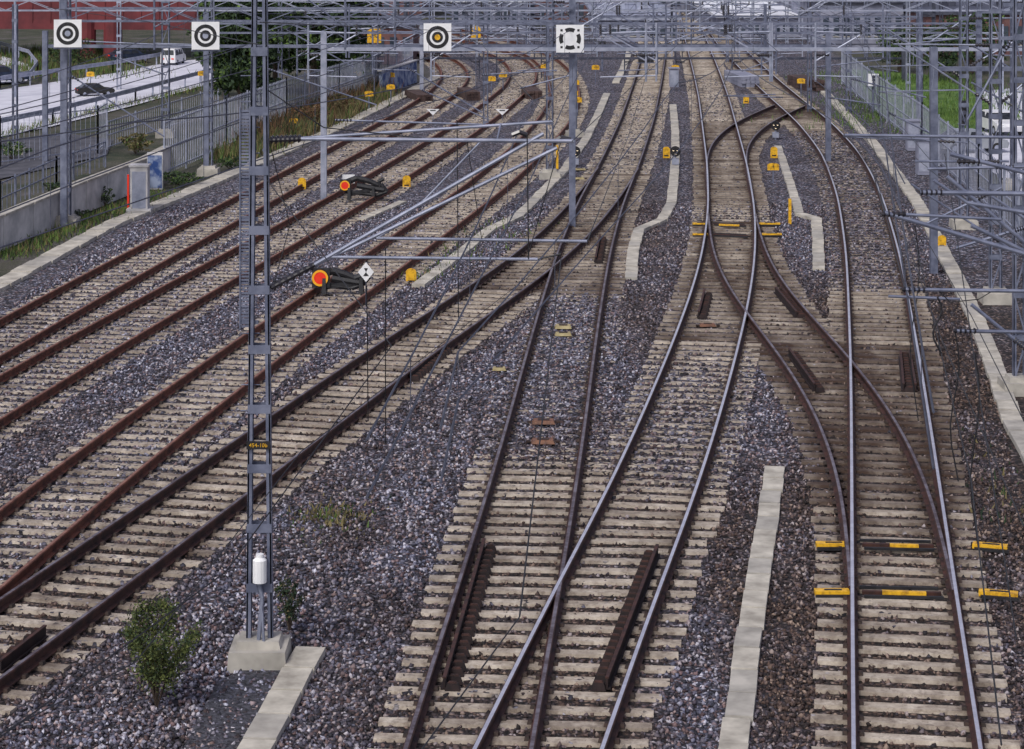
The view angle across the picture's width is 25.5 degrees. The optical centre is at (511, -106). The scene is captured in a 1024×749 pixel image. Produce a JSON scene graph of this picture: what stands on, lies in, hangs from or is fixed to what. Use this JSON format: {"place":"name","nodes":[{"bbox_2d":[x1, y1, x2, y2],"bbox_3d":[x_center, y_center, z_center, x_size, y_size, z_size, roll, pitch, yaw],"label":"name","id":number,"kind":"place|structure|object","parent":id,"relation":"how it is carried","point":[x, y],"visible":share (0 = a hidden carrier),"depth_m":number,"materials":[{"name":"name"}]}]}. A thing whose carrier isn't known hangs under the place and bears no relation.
{"place":"outdoors","nodes":[
{"label":"outdoors","id":0,"kind":"place"},
{"bbox_2d":[53,0,82,48],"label":"target board sign","id":1,"kind":"object","parent":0,"point":[67,34],"visible":1,"depth_m":69.98,"materials":[{"name":"white metal"}]},
{"bbox_2d":[0,60,214,135],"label":"highway road","id":2,"kind":"structure","parent":0,"point":[29,93],"depth_m":118.97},
{"bbox_2d":[0,52,160,88],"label":"guard rail","id":3,"kind":"object","parent":2,"relation":"on","point":[34,73],"visible":0.78,"depth_m":128.51,"materials":[{"name":"grey metal"}]},
{"bbox_2d":[1,68,214,122],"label":"guard rail","id":4,"kind":"object","parent":2,"relation":"on","point":[112,95],"visible":0.72,"depth_m":110.08,"materials":[{"name":"grey metal"}]},
{"bbox_2d":[191,0,219,50],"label":"target board sign","id":5,"kind":"object","parent":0,"point":[203,42],"visible":0.94,"depth_m":69.98,"materials":[{"name":"white metal"}]},
{"bbox_2d":[0,1,1023,748],"bbox_3d":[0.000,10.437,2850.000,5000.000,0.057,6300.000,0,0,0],"label":"ground","id":6,"kind":"structure","parent":0,"point":[974,267],"depth_m":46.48,"materials":[{"name":"grey gravel"}]},
{"bbox_2d":[3,4,26,154],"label":"catenary mast","id":7,"kind":"object","parent":6,"relation":"on","point":[15,62],"visible":0.73,"depth_m":90.54,"materials":[{"name":"metal"}]},
{"bbox_2d":[0,100,107,165],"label":"fence","id":8,"kind":"object","parent":6,"relation":"on","point":[102,116],"visible":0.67,"depth_m":90.04,"materials":[{"name":"grey metal"}]},
{"bbox_2d":[0,134,112,178],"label":"footpath","id":9,"kind":"structure","parent":6,"relation":"on","point":[19,167],"depth_m":90.22,"materials":[{"name":"concrete"}]},
{"bbox_2d":[54,0,80,227],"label":"catenary mast","id":10,"kind":"object","parent":6,"relation":"on","point":[72,217],"visible":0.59,"depth_m":70.97,"materials":[{"name":"metal"}]},
{"bbox_2d":[0,146,170,250],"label":"retaining wall","id":11,"kind":"structure","parent":6,"relation":"on","point":[30,218],"depth_m":71.13,"materials":[{"name":"concrete"}]},
{"bbox_2d":[0,139,105,210],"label":"fence","id":12,"kind":"object","parent":11,"relation":"on","point":[54,174],"visible":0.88,"depth_m":79.44,"materials":[{"name":"metal"}]},
{"bbox_2d":[0,185,180,260],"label":"wild grass","id":13,"kind":"structure","parent":6,"relation":"on","point":[18,249],"depth_m":69.23,"materials":[{"name":"green plant"}]},
{"bbox_2d":[0,37,195,83],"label":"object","id":14,"kind":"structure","parent":6,"relation":"on","point":[23,58],"depth_m":135.29,"materials":[{"name":"green plant"}]},
{"bbox_2d":[0,1,206,58],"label":"red steel bridge","id":15,"kind":"structure","parent":6,"relation":"on","point":[36,19],"depth_m":143.15,"materials":[{"name":"paint"}]},
{"bbox_2d":[1,82,213,136],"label":"wild grass","id":16,"kind":"structure","parent":6,"relation":"on","point":[179,92],"depth_m":110.93,"materials":[{"name":"green plant"}]},
{"bbox_2d":[126,163,153,213],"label":"electrical cabinet","id":17,"kind":"object","parent":6,"relation":"on","point":[139,181],"visible":1,"depth_m":73.82,"materials":[{"name":"metal"}]},
{"bbox_2d":[147,152,162,189],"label":"graffiti panel","id":18,"kind":"object","parent":6,"relation":"on","point":[155,160],"visible":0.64,"depth_m":79.66,"materials":[{"name":"concrete"}]},
{"bbox_2d":[119,591,205,707],"bbox_3d":[-4.486,9.711,28.844,1.065,1.427,0.982,0,0,0],"label":"birch sapling","id":19,"kind":"object","parent":6,"relation":"on","point":[154,663],"visible":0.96,"depth_m":28.84,"materials":[{"name":"green plant"}]},
{"bbox_2d":[106,88,218,149],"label":"fence","id":20,"kind":"object","parent":6,"relation":"on","point":[136,125],"visible":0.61,"depth_m":98.17,"materials":[{"name":"grey metal"}]},
{"bbox_2d":[155,1,175,137],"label":"catenary mast","id":21,"kind":"object","parent":6,"relation":"on","point":[160,130],"visible":0.7,"depth_m":97.01,"materials":[{"name":"metal"}]},
{"bbox_2d":[196,0,219,176],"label":"catenary mast","id":22,"kind":"object","parent":6,"relation":"on","point":[207,171],"visible":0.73,"depth_m":83.95,"materials":[{"name":"grey metal"}]},
{"bbox_2d":[0,76,439,291],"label":"cable trough","id":23,"kind":"object","parent":6,"relation":"on","point":[24,271],"visible":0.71,"depth_m":72.88,"materials":[{"name":"concrete"}]},
{"bbox_2d":[183,652,291,748],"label":"gravel patch","id":24,"kind":"object","parent":6,"relation":"on","point":[212,703],"visible":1,"depth_m":28.89,"materials":[{"name":"grey gravel"}]},
{"bbox_2d":[0,51,476,370],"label":"railway track","id":25,"kind":"structure","parent":6,"relation":"on","point":[445,67],"depth_m":68.36,"materials":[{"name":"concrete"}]},
{"bbox_2d":[192,1,284,124],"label":"tree","id":26,"kind":"object","parent":6,"relation":"on","point":[233,62],"visible":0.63,"depth_m":101.45,"materials":[{"name":"green plant"}]},
{"bbox_2d":[0,36,540,446],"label":"railway track","id":27,"kind":"structure","parent":6,"relation":"on","point":[510,98],"depth_m":61.49,"materials":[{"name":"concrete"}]},
{"bbox_2d":[340,175,387,199],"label":"buffer stop","id":28,"kind":"object","parent":27,"relation":"on","point":[380,188],"visible":1,"depth_m":76.39,"materials":[{"name":"black metal"}]},
{"bbox_2d":[237,646,325,748],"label":"cable trough","id":29,"kind":"object","parent":6,"relation":"on","point":[271,721],"visible":0.98,"depth_m":29.02,"materials":[{"name":"concrete"}]},
{"bbox_2d":[163,38,412,171],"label":"palisade fence","id":30,"kind":"object","parent":6,"relation":"on","point":[365,67],"visible":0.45,"depth_m":99.10,"materials":[{"name":"grey metal"}]},
{"bbox_2d":[274,574,305,630],"bbox_3d":[-3.143,10.037,31.931,0.390,0.774,0.445,0,0,-31],"label":"weed plant","id":31,"kind":"object","parent":6,"relation":"on","point":[288,611],"visible":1,"depth_m":31.94,"materials":[{"name":"green plant"}]},
{"bbox_2d":[0,29,589,629],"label":"railway track","id":32,"kind":"structure","parent":6,"relation":"on","point":[298,303],"depth_m":48.90,"materials":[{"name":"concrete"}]},
{"bbox_2d":[312,267,370,293],"bbox_3d":[-4.385,9.987,58.511,1.570,0.665,0.500,0,0,0],"label":"buffer stop","id":33,"kind":"object","parent":32,"relation":"on","point":[320,277],"visible":0.97,"depth_m":58.42,"materials":[{"name":"black metal"}]},
{"bbox_2d":[196,77,403,162],"bbox_3d":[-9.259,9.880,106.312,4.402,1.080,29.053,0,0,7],"label":"dry grass","id":34,"kind":"structure","parent":6,"relation":"on","point":[279,120],"depth_m":101.68,"materials":[{"name":"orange plant"}]},
{"bbox_2d":[260,1,370,94],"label":"tree","id":35,"kind":"object","parent":6,"relation":"on","point":[314,63],"visible":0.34,"depth_m":115.91,"materials":[{"name":"green plant"}]},
{"bbox_2d":[60,0,575,226],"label":"catenary gantry","id":36,"kind":"object","parent":6,"relation":"on","point":[571,8],"visible":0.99,"depth_m":70.40,"materials":[{"name":"metal"}]},
{"bbox_2d":[0,1,613,247],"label":"overhead wire","id":37,"kind":"object","parent":36,"relation":"attached to","point":[50,148],"visible":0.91,"depth_m":39.09,"materials":[{"name":"metal"}]},
{"bbox_2d":[0,167,639,726],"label":"railway track","id":38,"kind":"structure","parent":6,"relation":"on","point":[86,621],"depth_m":39.62,"materials":[{"name":"concrete"}]},
{"bbox_2d":[0,625,48,672],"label":"check rail","id":39,"kind":"object","parent":38,"relation":"on","point":[19,650],"visible":1,"depth_m":30.82,"materials":[{"name":"brown metal"}]},
{"bbox_2d":[409,344,451,380],"bbox_3d":[-1.778,10.297,49.718,0.265,0.176,3.155,0,0,12],"label":"check rail","id":40,"kind":"object","parent":38,"relation":"on","point":[420,371],"visible":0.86,"depth_m":49.22,"materials":[{"name":"brown metal"}]},
{"bbox_2d":[288,497,384,530],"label":"dry grass","id":41,"kind":"structure","parent":6,"relation":"on","point":[326,516],"depth_m":37.81,"materials":[{"name":"green plant"}]},
{"bbox_2d":[377,59,418,91],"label":"graffiti wall","id":42,"kind":"structure","parent":6,"relation":"on","point":[407,78],"depth_m":121.41,"materials":[{"name":"concrete"}]},
{"bbox_2d":[227,0,586,672],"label":"catenary mast","id":43,"kind":"object","parent":6,"relation":"on","point":[260,648],"visible":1,"depth_m":30.66,"materials":[{"name":"metal"}]},
{"bbox_2d":[365,0,636,498],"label":"overhead wire","id":44,"kind":"object","parent":43,"relation":"attached to","point":[407,418],"visible":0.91,"depth_m":25.33,"materials":[{"name":"metal"}]},
{"bbox_2d":[431,1,434,74],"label":"catenary mast","id":45,"kind":"object","parent":6,"relation":"on","point":[433,56],"visible":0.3,"depth_m":130.18,"materials":[{"name":"metal"}]},
{"bbox_2d":[0,1,409,110],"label":"overhead wire","id":46,"kind":"object","parent":45,"relation":"attached to","point":[161,66],"visible":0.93,"depth_m":63.54,"materials":[{"name":"metal"}]},
{"bbox_2d":[42,24,830,160],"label":"catenary gantry","id":47,"kind":"object","parent":6,"relation":"on","point":[45,46],"visible":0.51,"depth_m":87.94,"materials":[{"name":"metal"}]},
{"bbox_2d":[0,0,1021,31],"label":"catenary gantry","id":48,"kind":"object","parent":6,"relation":"on","point":[686,10],"visible":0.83,"depth_m":91.78,"materials":[{"name":"grey metal"}]},
{"bbox_2d":[0,0,550,212],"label":"overhead wire","id":49,"kind":"object","parent":48,"relation":"attached to","point":[230,101],"visible":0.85,"depth_m":46.13,"materials":[{"name":"metal"}]},
{"bbox_2d":[423,2,451,52],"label":"target board sign","id":50,"kind":"object","parent":48,"relation":"attached to","point":[439,41],"visible":0.99,"depth_m":69.98,"materials":[{"name":"white metal"}]},
{"bbox_2d":[555,3,583,53],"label":"target board sign","id":51,"kind":"object","parent":48,"relation":"attached to","point":[571,40],"visible":0.98,"depth_m":69.98,"materials":[{"name":"white metal"}]},
{"bbox_2d":[412,93,609,287],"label":"cable trough","id":52,"kind":"object","parent":6,"relation":"on","point":[428,278],"visible":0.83,"depth_m":73.61,"materials":[{"name":"concrete"}]},
{"bbox_2d":[367,41,719,748],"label":"railway track","id":53,"kind":"structure","parent":6,"relation":"on","point":[653,93],"depth_m":36.80,"materials":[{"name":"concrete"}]},
{"bbox_2d":[440,538,496,691],"bbox_3d":[-0.582,10.297,32.606,0.265,0.176,6.416,0,0,4],"label":"check rail","id":54,"kind":"object","parent":53,"relation":"on","point":[457,660],"visible":1,"depth_m":32.01,"materials":[{"name":"brown metal"}]},
{"bbox_2d":[590,544,659,691],"bbox_3d":[1.675,10.297,32.461,0.265,0.176,6.162,0,0,10],"label":"check rail","id":55,"kind":"object","parent":53,"relation":"on","point":[605,675],"visible":1,"depth_m":31.85,"materials":[{"name":"brown metal"}]},
{"bbox_2d":[223,1,920,120],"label":"catenary gantry","id":56,"kind":"object","parent":6,"relation":"on","point":[690,17],"visible":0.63,"depth_m":103.97,"materials":[{"name":"metal"}]},
{"bbox_2d":[0,1,480,138],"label":"overhead wire","id":57,"kind":"object","parent":56,"relation":"attached to","point":[182,67],"visible":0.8,"depth_m":56.94,"materials":[{"name":"metal"}]},
{"bbox_2d":[539,0,636,179],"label":"catenary mast","id":58,"kind":"object","parent":6,"relation":"on","point":[544,173],"visible":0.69,"depth_m":82.85,"materials":[{"name":"metal"}]},
{"bbox_2d":[203,4,981,174],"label":"catenary gantry","id":59,"kind":"object","parent":6,"relation":"on","point":[978,31],"visible":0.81,"depth_m":83.90,"materials":[{"name":"grey metal"}]},
{"bbox_2d":[284,1,935,70],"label":"catenary gantry","id":60,"kind":"object","parent":6,"relation":"on","point":[933,15],"visible":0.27,"depth_m":132.99,"materials":[{"name":"metal"}]},
{"bbox_2d":[585,2,680,41],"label":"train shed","id":61,"kind":"structure","parent":6,"relation":"on","point":[627,7],"depth_m":159.49,"materials":[{"name":"white metal"}]},
{"bbox_2d":[625,104,679,279],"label":"cable trough","id":62,"kind":"object","parent":6,"relation":"on","point":[635,242],"visible":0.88,"depth_m":72.91,"materials":[{"name":"concrete"}]},
{"bbox_2d":[470,13,845,748],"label":"railway track","id":63,"kind":"structure","parent":6,"relation":"on","point":[726,187],"depth_m":50.19,"materials":[{"name":"concrete"}]},
{"bbox_2d":[307,23,1021,199],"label":"catenary gantry","id":64,"kind":"object","parent":6,"relation":"on","point":[770,49],"visible":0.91,"depth_m":76.94,"materials":[{"name":"grey metal"}]},
{"bbox_2d":[424,42,905,80],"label":"catenary gantry","id":65,"kind":"object","parent":6,"relation":"on","point":[903,62],"visible":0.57,"depth_m":125.94,"materials":[{"name":"metal"}]},
{"bbox_2d":[451,34,888,59],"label":"catenary gantry","id":66,"kind":"object","parent":6,"relation":"on","point":[667,44],"visible":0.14,"depth_m":141.78,"materials":[{"name":"metal"}]},
{"bbox_2d":[420,18,1003,92],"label":"catenary gantry","id":67,"kind":"object","parent":6,"relation":"on","point":[468,39],"visible":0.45,"depth_m":117.90,"materials":[{"name":"grey metal"}]},
{"bbox_2d":[726,2,728,62],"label":"catenary mast","id":68,"kind":"object","parent":6,"relation":"on","point":[728,34],"visible":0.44,"depth_m":139.48,"materials":[{"name":"metal"}]},
{"bbox_2d":[439,0,734,483],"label":"overhead wire","id":69,"kind":"object","parent":68,"relation":"attached to","point":[457,403],"visible":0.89,"depth_m":26.96,"materials":[{"name":"metal"}]},
{"bbox_2d":[684,1,799,36],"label":"white roofed warehouse","id":70,"kind":"structure","parent":6,"relation":"on","point":[755,19],"depth_m":166.51,"materials":[{"name":"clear glass"}]},
{"bbox_2d":[724,70,759,86],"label":"cable cabinet row","id":71,"kind":"object","parent":6,"relation":"on","point":[745,81],"visible":0.81,"depth_m":122.42,"materials":[{"name":"grey metal"}]},
{"bbox_2d":[718,466,784,748],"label":"cable trough","id":72,"kind":"object","parent":6,"relation":"on","point":[737,720],"visible":1,"depth_m":32.11,"materials":[{"name":"concrete"}]},
{"bbox_2d":[705,104,806,205],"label":"railway track","id":73,"kind":"structure","parent":6,"relation":"on","point":[720,136],"depth_m":97.70,"materials":[{"name":"metal"}]},
{"bbox_2d":[774,145,803,214],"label":"cable trough","id":74,"kind":"object","parent":6,"relation":"on","point":[792,189],"visible":0.94,"depth_m":81.04,"materials":[{"name":"concrete"}]},
{"bbox_2d":[759,1,857,111],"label":"catenary mast","id":75,"kind":"object","parent":6,"relation":"on","point":[810,69],"visible":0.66,"depth_m":107.72,"materials":[{"name":"metal"}]},
{"bbox_2d":[795,213,824,270],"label":"cable trough","id":76,"kind":"object","parent":6,"relation":"on","point":[818,260],"visible":1,"depth_m":67.39,"materials":[{"name":"concrete"}]},
{"bbox_2d":[704,213,961,599],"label":"railway track","id":77,"kind":"structure","parent":6,"relation":"on","point":[923,487],"depth_m":44.90,"materials":[{"name":"metal"}]},
{"bbox_2d":[792,1,903,46],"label":"walls","id":78,"kind":"structure","parent":6,"relation":"on","point":[874,6],"depth_m":153.24,"materials":[{"name":"grey concrete"}]},
{"bbox_2d":[845,1,851,112],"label":"catenary mast","id":79,"kind":"object","parent":6,"relation":"on","point":[846,88],"visible":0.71,"depth_m":107.72,"materials":[{"name":"metal"}]},
{"bbox_2d":[812,1,934,469],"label":"overhead wire","id":80,"kind":"object","parent":79,"relation":"attached to","point":[920,376],"visible":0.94,"depth_m":27.01,"materials":[{"name":"metal"}]},
{"bbox_2d":[702,25,1019,748],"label":"railway track","id":81,"kind":"structure","parent":6,"relation":"on","point":[853,675],"depth_m":40.08,"materials":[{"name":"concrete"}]},
{"bbox_2d":[787,348,824,391],"bbox_3d":[6.360,10.297,48.972,0.265,0.176,3.773,0,0,-1],"label":"check rail","id":82,"kind":"object","parent":81,"relation":"on","point":[806,372],"visible":1,"depth_m":48.63,"materials":[{"name":"brown metal"}]},
{"bbox_2d":[898,350,913,391],"bbox_3d":[8.518,10.297,48.852,0.265,0.176,3.600,0,0,9],"label":"check rail","id":83,"kind":"object","parent":81,"relation":"on","point":[906,384],"visible":0.88,"depth_m":48.43,"materials":[{"name":"brown metal"}]},
{"bbox_2d":[815,539,1008,553],"bbox_3d":[6.341,10.338,35.871,3.037,0.104,0.494,0,0,4],"label":"point machine","id":84,"kind":"object","parent":81,"relation":"on","point":[834,545],"visible":0.94,"depth_m":35.78,"materials":[{"name":"yellow paint"}]},
{"bbox_2d":[813,585,1019,601],"bbox_3d":[5.976,10.338,33.439,3.007,0.104,0.489,0,0,4],"label":"point machine","id":85,"kind":"object","parent":81,"relation":"on","point":[992,594],"visible":0.93,"depth_m":33.34,"materials":[{"name":"yellow paint"}]},
{"bbox_2d":[854,1,922,101],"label":"catenary mast","id":86,"kind":"object","parent":6,"relation":"on","point":[918,60],"visible":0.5,"depth_m":94.66,"materials":[{"name":"metal"}]},
{"bbox_2d":[872,26,924,71],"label":"tree","id":87,"kind":"object","parent":6,"relation":"on","point":[896,54],"visible":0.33,"depth_m":132.27,"materials":[{"name":"green plant"}]},
{"bbox_2d":[820,91,1023,463],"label":"cable trough","id":88,"kind":"object","parent":6,"relation":"on","point":[1012,421],"visible":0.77,"depth_m":54.89,"materials":[{"name":"concrete"}]},
{"bbox_2d":[841,51,1021,235],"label":"palisade fence","id":89,"kind":"object","parent":6,"relation":"on","point":[912,108],"visible":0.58,"depth_m":90.28,"materials":[{"name":"grey metal"}]},
{"bbox_2d":[870,0,1021,229],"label":"catenary mast","id":90,"kind":"object","parent":6,"relation":"on","point":[961,224],"visible":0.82,"depth_m":70.65,"materials":[{"name":"metal"}]},
{"bbox_2d":[878,0,1021,304],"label":"catenary mast","id":91,"kind":"object","parent":6,"relation":"on","point":[997,299],"visible":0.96,"depth_m":57.82,"materials":[{"name":"metal"}]},
{"bbox_2d":[904,11,1021,54],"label":"walls","id":92,"kind":"structure","parent":6,"relation":"on","point":[1005,22],"depth_m":146.07,"materials":[{"name":"brick"}]},
{"bbox_2d":[935,11,1007,73],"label":"tree","id":93,"kind":"object","parent":6,"relation":"on","point":[972,59],"visible":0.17,"depth_m":130.86,"materials":[{"name":"green plant"}]},
{"bbox_2d":[929,47,1021,273],"bbox_3d":[13.433,7.307,62.000,3.920,6.225,0.200,0,0,0],"label":"catenary gantry","id":94,"kind":"object","parent":6,"relation":"on","point":[933,153],"visible":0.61,"depth_m":61.90,"materials":[{"name":"metal"}]},
{"bbox_2d":[843,40,1023,349],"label":"registration arms","id":95,"kind":"object","parent":94,"relation":"attached to","point":[997,325],"visible":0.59,"depth_m":47.98},
{"bbox_2d":[997,0,1023,396],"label":"catenary mast","id":96,"kind":"object","parent":6,"relation":"on","point":[1014,380],"visible":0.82,"depth_m":47.29,"materials":[{"name":"metal"}]},
{"bbox_2d":[845,134,1023,333],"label":"cantilever arms","id":97,"kind":"object","parent":96,"relation":"attached to","point":[1015,248],"visible":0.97,"depth_m":26.00,"materials":[{"name":"metal"}]},
{"bbox_2d":[0,7,1023,748],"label":"feeder wire","id":98,"kind":"object","parent":97,"relation":"attached to","point":[546,389],"visible":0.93,"depth_m":28.63,"materials":[{"name":"black metal"}]},
{"bbox_2d":[72,14,1007,140],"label":"registration arms","id":99,"kind":"object","parent":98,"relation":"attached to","point":[486,74],"visible":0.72,"depth_m":77.99},
{"bbox_2d":[910,225,979,546],"bbox_3d":[6.698,7.450,34.950,0.816,5.636,18.284,0,0,9],"label":"hanging cable","id":100,"kind":"object","parent":97,"relation":"hanging from","point":[935,342],"visible":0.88,"depth_m":33.99,"materials":[{"name":"black rubber"}]},
{"bbox_2d":[732,18,905,207],"bbox_3d":[6.547,4.104,52.498,0.696,1.296,39.026,0,0,1],"label":"overhead wire","id":101,"kind":"object","parent":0,"point":[833,121],"visible":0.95,"depth_m":46.13,"materials":[{"name":"metal"}]},
{"bbox_2d":[742,67,1021,135],"bbox_3d":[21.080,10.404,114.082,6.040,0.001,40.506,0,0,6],"label":"lawn","id":102,"kind":"structure","parent":0,"point":[941,95],"depth_m":116.70,"materials":[{"name":"green plant"}]},
{"bbox_2d":[911,21,965,80],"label":"tree","id":103,"kind":"object","parent":102,"relation":"on","point":[945,56],"visible":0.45,"depth_m":125.73,"materials":[{"name":"green plant"}]},
{"bbox_2d":[903,1,1021,14],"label":"roof","id":104,"kind":"structure","parent":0,"point":[953,5],"depth_m":151.42,"materials":[{"name":"metal"}]},
{"bbox_2d":[969,87,1021,179],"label":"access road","id":105,"kind":"structure","parent":0,"point":[1005,153],"depth_m":92.90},
{"bbox_2d":[982,109,1021,135],"bbox_3d":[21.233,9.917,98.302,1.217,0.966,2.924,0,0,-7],"label":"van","id":106,"kind":"object","parent":105,"relation":"on","point":[1005,120],"visible":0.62,"depth_m":97.73,"materials":[{"name":"white paint"}]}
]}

